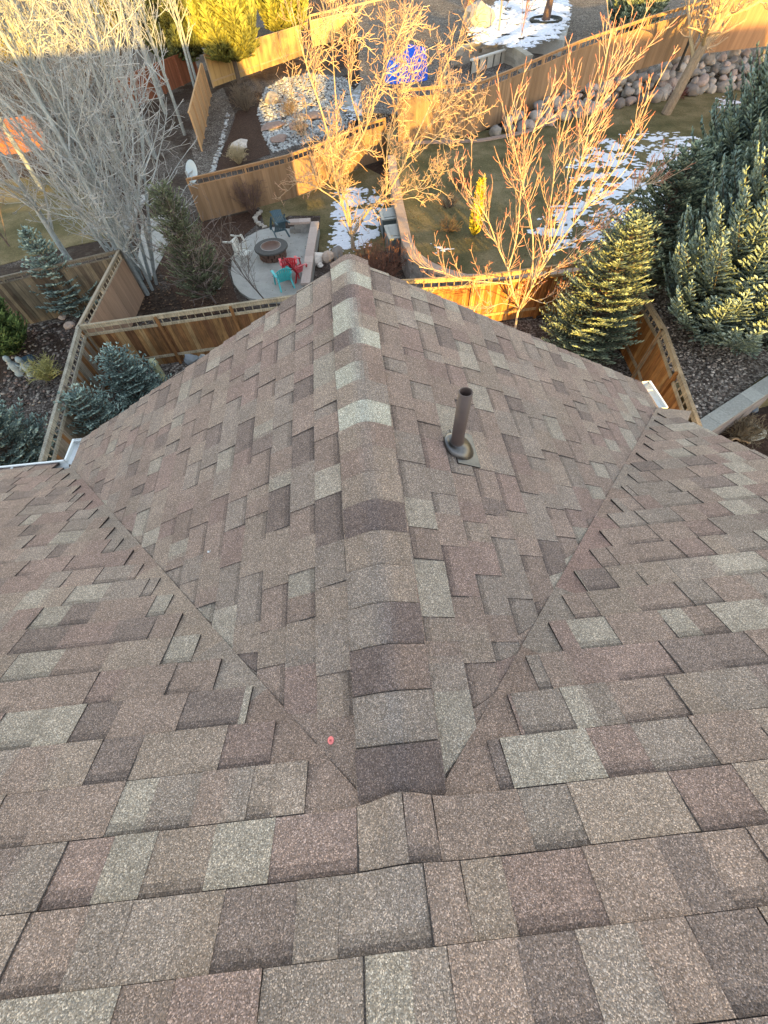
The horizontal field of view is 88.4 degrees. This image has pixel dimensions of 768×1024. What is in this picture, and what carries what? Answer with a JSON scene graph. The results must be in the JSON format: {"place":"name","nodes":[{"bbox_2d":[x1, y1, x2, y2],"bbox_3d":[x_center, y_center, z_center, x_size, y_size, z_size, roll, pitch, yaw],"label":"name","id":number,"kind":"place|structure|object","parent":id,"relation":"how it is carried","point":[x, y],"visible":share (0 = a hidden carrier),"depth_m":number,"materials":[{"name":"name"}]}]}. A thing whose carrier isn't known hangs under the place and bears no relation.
{"place":"outdoors","nodes":[
{"label":"outdoors","id":0,"kind":"place"},
{"bbox_2d":[0,176,107,264],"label":"lawn","id":1,"kind":"structure","parent":0,"point":[13,251],"depth_m":20.08,"materials":[{"name":"plant"}]},
{"bbox_2d":[0,118,44,188],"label":"bare tree","id":2,"kind":"object","parent":1,"relation":"on","point":[20,154],"visible":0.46,"depth_m":20.96,"materials":[{"name":"beige plant"}]},
{"bbox_2d":[137,215,173,275],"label":"garden path","id":3,"kind":"structure","parent":0,"point":[157,235],"depth_m":18.40,"materials":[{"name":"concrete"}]},
{"bbox_2d":[190,88,234,179],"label":"rocky yard path","id":4,"kind":"structure","parent":0,"point":[220,107],"depth_m":26.02,"materials":[{"name":"gravel"}]},
{"bbox_2d":[187,63,211,151],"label":"wooden fence","id":5,"kind":"object","parent":4,"relation":"on","point":[199,105],"visible":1,"depth_m":26.04,"materials":[{"name":"brown wood"}]},
{"bbox_2d":[209,113,229,172],"bbox_3d":[-10.316,-23.673,25.140,0.495,0.178,10.694,-7,59,-1],"label":"river rock edging","id":6,"kind":"object","parent":4,"relation":"on","point":[215,160],"visible":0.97,"depth_m":24.37,"materials":[{"name":"stone"}]},
{"bbox_2d":[259,166,390,254],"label":"patio lawn","id":7,"kind":"structure","parent":0,"point":[317,202],"depth_m":19.87,"materials":[{"name":"plant"}]},
{"bbox_2d":[327,187,383,251],"bbox_3d":[-1.306,-14.248,19.065,2.687,0.023,6.686,-2,59,1],"label":"snow patch","id":8,"kind":"object","parent":7,"relation":"on","point":[345,237],"visible":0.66,"depth_m":18.75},
{"bbox_2d":[271,0,498,249],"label":"maple tree","id":9,"kind":"object","parent":7,"relation":"on","point":[340,183],"visible":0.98,"depth_m":13.70,"materials":[{"name":"brown plant"}]},
{"bbox_2d":[378,207,395,239],"bbox_3d":[0.267,-13.002,17.801,0.860,0.825,1.060,-8,59,-2],"label":"storage box","id":10,"kind":"object","parent":7,"relation":"on","point":[388,217],"visible":0.56,"depth_m":17.41,"materials":[{"name":"plastic"}]},
{"bbox_2d":[344,84,362,122],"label":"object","id":11,"kind":"structure","parent":0,"point":[349,99],"depth_m":27.10,"materials":[{"name":"concrete"}]},
{"bbox_2d":[341,83,361,120],"bbox_3d":[-0.455,-31.135,28.716,3.411,0.059,15.106,6,59,6],"label":"snow patch","id":12,"kind":"object","parent":11,"relation":"on","point":[357,100],"visible":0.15,"depth_m":26.29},
{"bbox_2d":[384,44,427,83],"bbox_3d":[1.368,-27.608,24.995,3.008,2.675,1.912,-6,59,-1],"label":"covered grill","id":13,"kind":"object","parent":11,"relation":"on","point":[411,52],"visible":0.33,"depth_m":24.23,"materials":[{"name":"fabric"}]},
{"bbox_2d":[0,0,767,452],"bbox_3d":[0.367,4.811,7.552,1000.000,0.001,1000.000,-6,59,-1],"label":"ground","id":14,"kind":"structure","parent":0,"point":[260,82],"depth_m":24.19,"materials":[{"name":"soil"}]},
{"bbox_2d":[2,355,24,376],"bbox_3d":[-12.877,-5.080,13.701,0.417,0.730,0.388,28,64,18],"label":"rock","id":15,"kind":"object","parent":14,"relation":"on","point":[13,366],"visible":0.89,"depth_m":13.70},
{"bbox_2d":[0,296,28,356],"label":"juniper shrub","id":16,"kind":"object","parent":14,"relation":"on","point":[13,330],"visible":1,"depth_m":13.69,"materials":[{"name":"green plant"}]},
{"bbox_2d":[0,278,37,324],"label":"wooden fence","id":17,"kind":"object","parent":14,"relation":"on","point":[13,301],"visible":0.6,"depth_m":14.89,"materials":[{"name":"brown wood"}]},
{"bbox_2d":[0,116,51,154],"bbox_3d":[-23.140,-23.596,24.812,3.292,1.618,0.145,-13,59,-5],"label":"shrub","id":18,"kind":"object","parent":14,"relation":"on","point":[13,150],"visible":0.23,"depth_m":24.99,"materials":[{"name":"orange plant"}]},
{"bbox_2d":[0,0,73,137],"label":"bare tree","id":19,"kind":"object","parent":14,"relation":"on","point":[58,104],"visible":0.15,"depth_m":20.86,"materials":[{"name":"beige plant"}]},
{"bbox_2d":[0,85,75,265],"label":"aspen tree","id":20,"kind":"object","parent":14,"relation":"on","point":[51,232],"visible":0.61,"depth_m":14.99,"materials":[{"name":"grey plant"}]},
{"bbox_2d":[0,320,88,405],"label":"leaf litter","id":21,"kind":"object","parent":14,"relation":"on","point":[26,385],"visible":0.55,"depth_m":14.21,"materials":[{"name":"plant"}]},
{"bbox_2d":[19,351,61,382],"bbox_3d":[-11.530,-4.884,13.426,1.167,0.905,1.151,-6,59,-1],"label":"grass clump","id":22,"kind":"object","parent":21,"relation":"on","point":[47,368],"visible":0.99,"depth_m":13.40,"materials":[{"name":"green plant"}]},
{"bbox_2d":[27,312,78,324],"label":"gravel","id":23,"kind":"structure","parent":14,"relation":"on","point":[70,317],"depth_m":15.59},
{"bbox_2d":[17,224,99,317],"bbox_3d":[-12.302,-8.974,14.681,2.536,3.021,2.333,-6,59,-1],"label":"blue spruce","id":24,"kind":"object","parent":23,"relation":"on","point":[29,235],"visible":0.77,"depth_m":14.44,"materials":[{"name":"green plant"}]},
{"bbox_2d":[0,39,113,255],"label":"aspen tree","id":25,"kind":"object","parent":14,"relation":"on","point":[61,214],"visible":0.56,"depth_m":14.14,"materials":[{"name":"grey plant"}]},
{"bbox_2d":[6,0,118,163],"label":"bare tree","id":26,"kind":"object","parent":14,"relation":"on","point":[58,38],"visible":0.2,"depth_m":19.79,"materials":[{"name":"beige plant"}]},
{"bbox_2d":[0,0,127,249],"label":"aspen tree","id":27,"kind":"object","parent":14,"relation":"on","point":[106,236],"visible":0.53,"depth_m":12.24,"materials":[{"name":"grey plant"}]},
{"bbox_2d":[0,0,129,257],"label":"aspen tree","id":28,"kind":"object","parent":14,"relation":"on","point":[71,198],"visible":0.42,"depth_m":13.13,"materials":[{"name":"grey plant"}]},
{"bbox_2d":[0,0,143,280],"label":"aspen tree","id":29,"kind":"object","parent":14,"relation":"on","point":[62,125],"visible":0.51,"depth_m":12.45,"materials":[{"name":"grey plant"}]},
{"bbox_2d":[0,249,145,322],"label":"wooden fence","id":30,"kind":"object","parent":14,"relation":"on","point":[89,274],"visible":0.71,"depth_m":14.89,"materials":[{"name":"brown wood"}]},
{"bbox_2d":[0,0,148,263],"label":"aspen tree","id":31,"kind":"object","parent":14,"relation":"on","point":[93,80],"visible":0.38,"depth_m":12.82,"materials":[{"name":"grey plant"}]},
{"bbox_2d":[0,0,153,290],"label":"aspen tree","id":32,"kind":"object","parent":14,"relation":"on","point":[102,188],"visible":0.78,"depth_m":12.19,"materials":[{"name":"grey plant"}]},
{"bbox_2d":[0,0,157,295],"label":"aspen tree","id":33,"kind":"object","parent":14,"relation":"on","point":[92,197],"visible":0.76,"depth_m":12.35,"materials":[{"name":"grey plant"}]},
{"bbox_2d":[6,0,165,279],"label":"aspen tree","id":34,"kind":"object","parent":14,"relation":"on","point":[112,151],"visible":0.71,"depth_m":12.58,"materials":[{"name":"grey plant"}]},
{"bbox_2d":[35,0,138,128],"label":"bare tree","id":35,"kind":"object","parent":14,"relation":"on","point":[104,43],"visible":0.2,"depth_m":23.63,"materials":[{"name":"beige plant"}]},
{"bbox_2d":[74,0,130,55],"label":"bare tree","id":36,"kind":"object","parent":14,"relation":"on","point":[113,19],"visible":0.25,"depth_m":35.35,"materials":[{"name":"beige plant"}]},
{"bbox_2d":[55,0,156,158],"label":"bare tree","id":37,"kind":"object","parent":14,"relation":"on","point":[92,3],"visible":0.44,"depth_m":20.32,"materials":[{"name":"beige plant"}]},
{"bbox_2d":[18,0,198,284],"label":"aspen tree","id":38,"kind":"object","parent":14,"relation":"on","point":[111,97],"visible":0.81,"depth_m":12.11,"materials":[{"name":"grey plant"}]},
{"bbox_2d":[75,250,144,337],"bbox_3d":[-9.738,-7.347,14.307,0.145,1.778,4.743,-5,59,0],"label":"wooden fence","id":39,"kind":"object","parent":14,"relation":"on","point":[123,296],"visible":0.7,"depth_m":14.40,"materials":[{"name":"brown wood"}]},
{"bbox_2d":[55,0,199,266],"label":"aspen tree","id":40,"kind":"object","parent":14,"relation":"on","point":[141,134],"visible":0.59,"depth_m":14.15,"materials":[{"name":"grey plant"}]},
{"bbox_2d":[112,0,164,97],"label":"bare tree","id":41,"kind":"object","parent":14,"relation":"on","point":[155,75],"visible":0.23,"depth_m":28.48,"materials":[{"name":"beige plant"}]},
{"bbox_2d":[96,0,185,135],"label":"bare tree","id":42,"kind":"object","parent":14,"relation":"on","point":[155,49],"visible":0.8,"depth_m":22.37,"materials":[{"name":"beige plant"}]},
{"bbox_2d":[121,0,167,113],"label":"bare tree","id":43,"kind":"object","parent":14,"relation":"on","point":[155,85],"visible":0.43,"depth_m":26.71,"materials":[{"name":"grey plant"}]},
{"bbox_2d":[117,51,197,108],"bbox_3d":[-17.186,-33.330,30.394,0.145,1.618,8.566,20,62,14],"label":"wooden fence","id":44,"kind":"object","parent":14,"relation":"on","point":[177,71],"visible":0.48,"depth_m":30.82,"materials":[{"name":"brown wood"}]},
{"bbox_2d":[130,0,203,62],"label":"pine tree","id":45,"kind":"object","parent":14,"relation":"on","point":[165,21],"visible":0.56,"depth_m":29.92,"materials":[{"name":"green plant"}]},
{"bbox_2d":[157,0,194,88],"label":"bare tree","id":46,"kind":"object","parent":14,"relation":"on","point":[184,50],"visible":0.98,"depth_m":27.93,"materials":[{"name":"beige plant"}]},
{"bbox_2d":[163,0,195,80],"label":"bare tree","id":47,"kind":"object","parent":14,"relation":"on","point":[186,45],"visible":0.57,"depth_m":28.54,"materials":[{"name":"beige plant"}]},
{"bbox_2d":[132,270,227,325],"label":"leaf litter","id":48,"kind":"object","parent":14,"relation":"on","point":[167,291],"visible":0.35,"depth_m":16.02,"materials":[{"name":"plant"}]},
{"bbox_2d":[79,294,293,371],"bbox_3d":[-4.648,-6.204,13.381,10.018,1.778,0.191,-10,59,-3],"label":"wooden fence","id":49,"kind":"object","parent":14,"relation":"on","point":[171,341],"visible":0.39,"depth_m":13.02,"materials":[{"name":"brown wood"}]},
{"bbox_2d":[158,210,261,317],"bbox_3d":[-8.020,-11.303,17.653,4.942,0.030,8.924,-6,59,-1],"label":"mulch bed","id":50,"kind":"object","parent":14,"relation":"on","point":[246,222],"visible":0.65,"depth_m":17.53,"materials":[{"name":"brown plant"}]},
{"bbox_2d":[145,178,227,299],"bbox_3d":[-7.114,-9.639,14.281,2.361,3.975,2.482,-6,59,-1],"label":"pine tree","id":51,"kind":"object","parent":50,"relation":"on","point":[178,227],"visible":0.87,"depth_m":14.09,"materials":[{"name":"green plant"}]},
{"bbox_2d":[227,177,266,214],"bbox_3d":[-6.412,-15.356,19.124,1.870,1.536,1.821,36,67,21],"label":"bare shrub","id":52,"kind":"object","parent":50,"relation":"on","point":[248,201],"visible":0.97,"depth_m":19.09,"materials":[{"name":"brown plant"}]},
{"bbox_2d":[184,0,260,83],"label":"pine tree","id":53,"kind":"object","parent":14,"relation":"on","point":[220,28],"visible":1,"depth_m":28.32,"materials":[{"name":"yellow plant"}]},
{"bbox_2d":[192,189,263,298],"bbox_3d":[-5.297,-9.339,14.374,2.234,3.388,2.044,13,60,10],"label":"bare shrub","id":54,"kind":"object","parent":14,"relation":"on","point":[235,262],"visible":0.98,"depth_m":14.08,"materials":[{"name":"brown plant"}]},
{"bbox_2d":[216,107,269,170],"bbox_3d":[-8.732,-24.304,25.512,3.126,0.030,11.562,-6,59,-1],"label":"bark bed","id":55,"kind":"object","parent":14,"relation":"on","point":[247,126],"visible":0.73,"depth_m":25.29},
{"bbox_2d":[225,140,248,163],"bbox_3d":[-8.489,-20.659,22.756,1.459,0.954,1.315,38,68,22],"label":"grass clump","id":56,"kind":"object","parent":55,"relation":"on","point":[237,154],"visible":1,"depth_m":22.73,"materials":[{"name":"beige plant"}]},
{"bbox_2d":[225,79,258,111],"bbox_3d":[-9.820,-28.860,27.405,2.318,1.556,2.194,-6,59,-1],"label":"bare shrub","id":57,"kind":"object","parent":55,"relation":"on","point":[239,100],"visible":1,"depth_m":27.43,"materials":[{"name":"brown plant"}]},
{"bbox_2d":[203,25,303,87],"bbox_3d":[-10.421,-37.789,32.675,0.145,1.768,10.473,33,66,20],"label":"wooden fence","id":58,"kind":"object","parent":14,"relation":"on","point":[274,44],"visible":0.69,"depth_m":32.95,"materials":[{"name":"brown wood"}]},
{"bbox_2d":[231,227,308,303],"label":"patio","id":59,"kind":"structure","parent":14,"relation":"on","point":[296,243],"depth_m":16.81,"materials":[{"name":"concrete"}]},
{"bbox_2d":[222,234,250,259],"bbox_3d":[-6.273,-11.385,16.942,0.838,0.718,0.750,12,60,24],"label":"plastic chair","id":60,"kind":"object","parent":59,"relation":"on","point":[234,245],"visible":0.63,"depth_m":16.93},
{"bbox_2d":[254,238,287,262],"bbox_3d":[-4.854,-11.325,17.129,1.440,0.436,1.440,-6,59,-1],"label":"fire pit","id":61,"kind":"object","parent":59,"relation":"on","point":[273,250],"visible":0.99,"depth_m":16.98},
{"bbox_2d":[270,209,289,237],"bbox_3d":[-4.624,-12.712,17.428,0.750,0.718,0.838,-28,83,-20],"label":"plastic chair","id":62,"kind":"object","parent":59,"relation":"on","point":[277,213],"visible":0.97,"depth_m":17.29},
{"bbox_2d":[270,265,294,291],"bbox_3d":[-4.021,-9.381,15.677,0.750,0.899,0.793,-25,61,-12],"label":"plastic chair","id":63,"kind":"object","parent":59,"relation":"on","point":[283,276],"visible":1,"depth_m":15.56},
{"bbox_2d":[288,218,310,232],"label":"seat wall","id":64,"kind":"structure","parent":59,"relation":"on","point":[301,225],"depth_m":18.07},
{"bbox_2d":[301,221,319,286],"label":"seat wall","id":65,"kind":"structure","parent":59,"relation":"on","point":[308,271],"depth_m":16.52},
{"bbox_2d":[254,0,308,31],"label":"pine tree","id":66,"kind":"object","parent":14,"relation":"on","point":[268,10],"visible":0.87,"depth_m":34.10,"materials":[{"name":"yellow plant"}]},
{"bbox_2d":[186,117,385,221],"bbox_3d":[-4.218,-17.495,20.183,11.380,1.738,0.972,-33,63,-16],"label":"wooden fence","id":67,"kind":"object","parent":14,"relation":"on","point":[272,175],"visible":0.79,"depth_m":19.61,"materials":[{"name":"brown wood"}]},
{"bbox_2d":[256,72,353,152],"bbox_3d":[-5.348,-29.022,28.180,7.457,0.214,16.750,-6,59,-1],"label":"river rock bed","id":68,"kind":"object","parent":14,"relation":"on","point":[342,85],"visible":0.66,"depth_m":28.02,"materials":[{"name":"stone"}]},
{"bbox_2d":[21,313,631,461],"bbox_3d":[-2.164,-3.183,12.492,20.800,0.030,7.200,-6,59,-1],"label":"gravel bed","id":69,"kind":"object","parent":14,"relation":"on","point":[531,327],"depth_m":13.72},
{"bbox_2d":[0,395,58,465],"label":"blue spruce","id":70,"kind":"object","parent":69,"relation":"on","point":[15,437],"visible":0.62,"depth_m":10.80,"materials":[{"name":"green plant"}]},
{"bbox_2d":[38,326,111,466],"bbox_3d":[-8.546,-2.015,11.041,0.256,1.778,8.204,-14,59,-5],"label":"wooden fence","id":71,"kind":"object","parent":69,"relation":"on","point":[86,369],"visible":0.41,"depth_m":11.35,"materials":[{"name":"brown wood"}]},
{"bbox_2d":[53,382,127,434],"bbox_3d":[-8.386,-2.781,11.401,2.220,1.939,2.126,-6,59,-1],"label":"blue spruce","id":72,"kind":"object","parent":69,"relation":"on","point":[87,411],"visible":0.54,"depth_m":11.09,"materials":[{"name":"green plant"}]},
{"bbox_2d":[89,342,171,409],"bbox_3d":[-7.965,-4.357,12.349,2.197,1.905,2.257,-6,59,-1],"label":"blue spruce","id":73,"kind":"object","parent":69,"relation":"on","point":[121,376],"visible":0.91,"depth_m":12.20,"materials":[{"name":"green plant"}]},
{"bbox_2d":[403,0,695,327],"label":"young ash tree","id":74,"kind":"object","parent":69,"relation":"on","point":[520,169],"visible":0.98,"depth_m":10.52,"materials":[{"name":"brown plant"}]},
{"bbox_2d":[539,209,665,364],"bbox_3d":[6.546,-6.460,11.656,3.528,4.098,3.226,-6,59,-1],"label":"blue spruce","id":75,"kind":"object","parent":69,"relation":"on","point":[586,330],"visible":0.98,"depth_m":11.57,"materials":[{"name":"green plant"}]},
{"bbox_2d":[309,0,394,47],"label":"wooden fence","id":76,"kind":"object","parent":14,"relation":"on","point":[343,22],"visible":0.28,"depth_m":37.02,"materials":[{"name":"brown wood"}]},
{"bbox_2d":[351,233,381,266],"bbox_3d":[-0.676,-10.453,16.039,1.394,1.304,1.654,-6,59,-1],"label":"bare shrub","id":77,"kind":"object","parent":14,"relation":"on","point":[376,249],"visible":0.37,"depth_m":15.99,"materials":[{"name":"brown plant"}]},
{"bbox_2d":[0,254,767,1023],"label":"house","id":78,"kind":"structure","parent":14,"relation":"on","point":[424,680],"depth_m":1.37,"materials":[{"name":"brown"}]},
{"bbox_2d":[360,233,407,276],"bbox_3d":[0.030,-9.819,15.413,1.901,1.668,1.968,-6,59,-1],"label":"bare shrub","id":79,"kind":"object","parent":14,"relation":"on","point":[388,265],"visible":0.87,"depth_m":15.43,"materials":[{"name":"brown plant"}]},
{"bbox_2d":[384,223,400,261],"bbox_3d":[0.560,-11.470,16.806,0.910,0.925,1.210,-10,59,-3],"label":"storage box","id":80,"kind":"object","parent":14,"relation":"on","point":[392,232],"visible":0.57,"depth_m":16.43,"materials":[{"name":"plastic"}]},
{"bbox_2d":[388,155,582,287],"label":"retaining wall","id":81,"kind":"structure","parent":14,"relation":"on","point":[412,270],"depth_m":15.16,"materials":[{"name":"concrete"}]},
{"bbox_2d":[401,259,607,320],"bbox_3d":[4.104,-7.455,13.725,7.903,1.778,0.377,-7,59,-1],"label":"wooden fence","id":82,"kind":"object","parent":14,"relation":"on","point":[468,294],"visible":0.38,"depth_m":13.49,"materials":[{"name":"brown wood"}]},
{"bbox_2d":[352,0,766,130],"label":"yard","id":83,"kind":"structure","parent":14,"relation":"on","point":[585,21],"depth_m":29.85,"materials":[{"name":"soil"}]},
{"bbox_2d":[607,0,669,30],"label":"blue spruce","id":84,"kind":"object","parent":83,"relation":"on","point":[639,7],"visible":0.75,"depth_m":26.71,"materials":[{"name":"green plant"}]},
{"bbox_2d":[606,262,702,426],"bbox_3d":[7.683,-3.864,11.394,0.478,1.778,9.807,3,59,4],"label":"wooden fence","id":85,"kind":"object","parent":14,"relation":"on","point":[646,359],"visible":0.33,"depth_m":11.40,"materials":[{"name":"brown wood"}]},
{"bbox_2d":[700,376,767,434],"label":"retaining wall","id":86,"kind":"structure","parent":14,"relation":"on","point":[720,419],"depth_m":10.44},
{"bbox_2d":[719,413,767,455],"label":"mulch","id":87,"kind":"object","parent":14,"relation":"on","point":[763,449],"depth_m":11.29,"materials":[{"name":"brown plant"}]},
{"bbox_2d":[723,412,767,449],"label":"bare shrub","id":88,"kind":"object","parent":87,"relation":"on","point":[747,431],"visible":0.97,"depth_m":10.93,"materials":[{"name":"brown plant"}]},
{"bbox_2d":[467,0,571,48],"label":"snow patch","id":89,"kind":"object","parent":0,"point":[515,15],"visible":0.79,"depth_m":27.57,"materials":[{"name":"snow"}]},
{"bbox_2d":[473,22,568,55],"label":"neighbour path","id":90,"kind":"structure","parent":0,"point":[544,47],"depth_m":26.53,"materials":[{"name":"concrete"}]},
{"bbox_2d":[463,0,495,31],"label":"boulder","id":91,"kind":"object","parent":90,"relation":"on","point":[489,17],"visible":0.73,"depth_m":27.63,"materials":[{"name":"stone"}]},
{"bbox_2d":[385,81,767,421],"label":"lawn","id":92,"kind":"structure","parent":0,"point":[684,117],"depth_m":17.99,"materials":[{"name":"plant"}]},
{"bbox_2d":[404,128,534,144],"bbox_3d":[4.540,-19.522,20.701,7.067,0.131,1.007,-8,59,-2],"label":"lawn edging","id":93,"kind":"object","parent":92,"relation":"on","point":[479,140],"visible":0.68,"depth_m":20.58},
{"bbox_2d":[469,174,486,236],"bbox_3d":[3.502,-11.309,14.667,0.581,1.985,0.583,-6,59,-1],"label":"golden evergreen","id":94,"kind":"object","parent":92,"relation":"on","point":[474,228],"visible":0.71,"depth_m":14.68,"materials":[{"name":"yellow plant"}]},
{"bbox_2d":[398,114,625,264],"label":"leaf litter","id":95,"kind":"object","parent":92,"relation":"on","point":[511,188],"visible":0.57,"depth_m":17.69,"materials":[{"name":"plant"}]},
{"bbox_2d":[398,0,712,141],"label":"wooden fence","id":96,"kind":"object","parent":92,"relation":"on","point":[660,51],"visible":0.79,"depth_m":20.59,"materials":[{"name":"brown wood"}]},
{"bbox_2d":[527,131,703,254],"bbox_3d":[11.793,-13.973,17.021,8.278,0.024,14.093,22,62,15],"label":"snow patch","id":97,"kind":"object","parent":92,"relation":"on","point":[624,185],"visible":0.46,"depth_m":17.43,"materials":[{"name":"snow"}]},
{"bbox_2d":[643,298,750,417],"bbox_3d":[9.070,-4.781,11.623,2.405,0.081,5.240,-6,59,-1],"label":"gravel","id":98,"kind":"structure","parent":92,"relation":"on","point":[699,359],"depth_m":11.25,"materials":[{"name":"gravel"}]},
{"bbox_2d":[662,109,767,358],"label":"blue spruce","id":99,"kind":"object","parent":98,"relation":"on","point":[716,289],"visible":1,"depth_m":9.55,"materials":[{"name":"green plant"}]},
{"bbox_2d":[630,271,767,418],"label":"side gravel","id":100,"kind":"structure","parent":92,"relation":"on","point":[757,370],"depth_m":11.22,"materials":[{"name":"gravel"}]},
{"bbox_2d":[589,134,726,287],"bbox_3d":[8.533,-9.053,12.059,3.712,3.720,3.855,-6,59,-1],"label":"blue spruce","id":101,"kind":"object","parent":100,"relation":"on","point":[666,217],"visible":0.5,"depth_m":11.50,"materials":[{"name":"green plant"}]},
{"bbox_2d":[661,41,767,236],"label":"blue spruce","id":102,"kind":"object","parent":92,"relation":"on","point":[738,130],"visible":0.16,"depth_m":10.77,"materials":[{"name":"green plant"}]},
{"bbox_2d":[661,0,767,114],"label":"cottonwood tree","id":103,"kind":"object","parent":92,"relation":"on","point":[720,12],"visible":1,"depth_m":19.34,"materials":[{"name":"brown plant"}]},
{"bbox_2d":[695,0,767,52],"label":"wooden fence","id":104,"kind":"object","parent":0,"point":[751,31],"visible":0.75,"depth_m":21.46,"materials":[{"name":"brown wood"}]},
{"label":"raised patio","id":105,"kind":"structure","parent":0,"visible":0},
{"bbox_2d":[470,49,505,73],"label":"slotted wall","id":106,"kind":"structure","parent":105,"relation":"on","point":[495,58],"depth_m":25.27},
{"bbox_2d":[452,41,533,72],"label":"retaining wall","id":107,"kind":"structure","parent":105,"relation":"on","point":[514,57],"depth_m":25.65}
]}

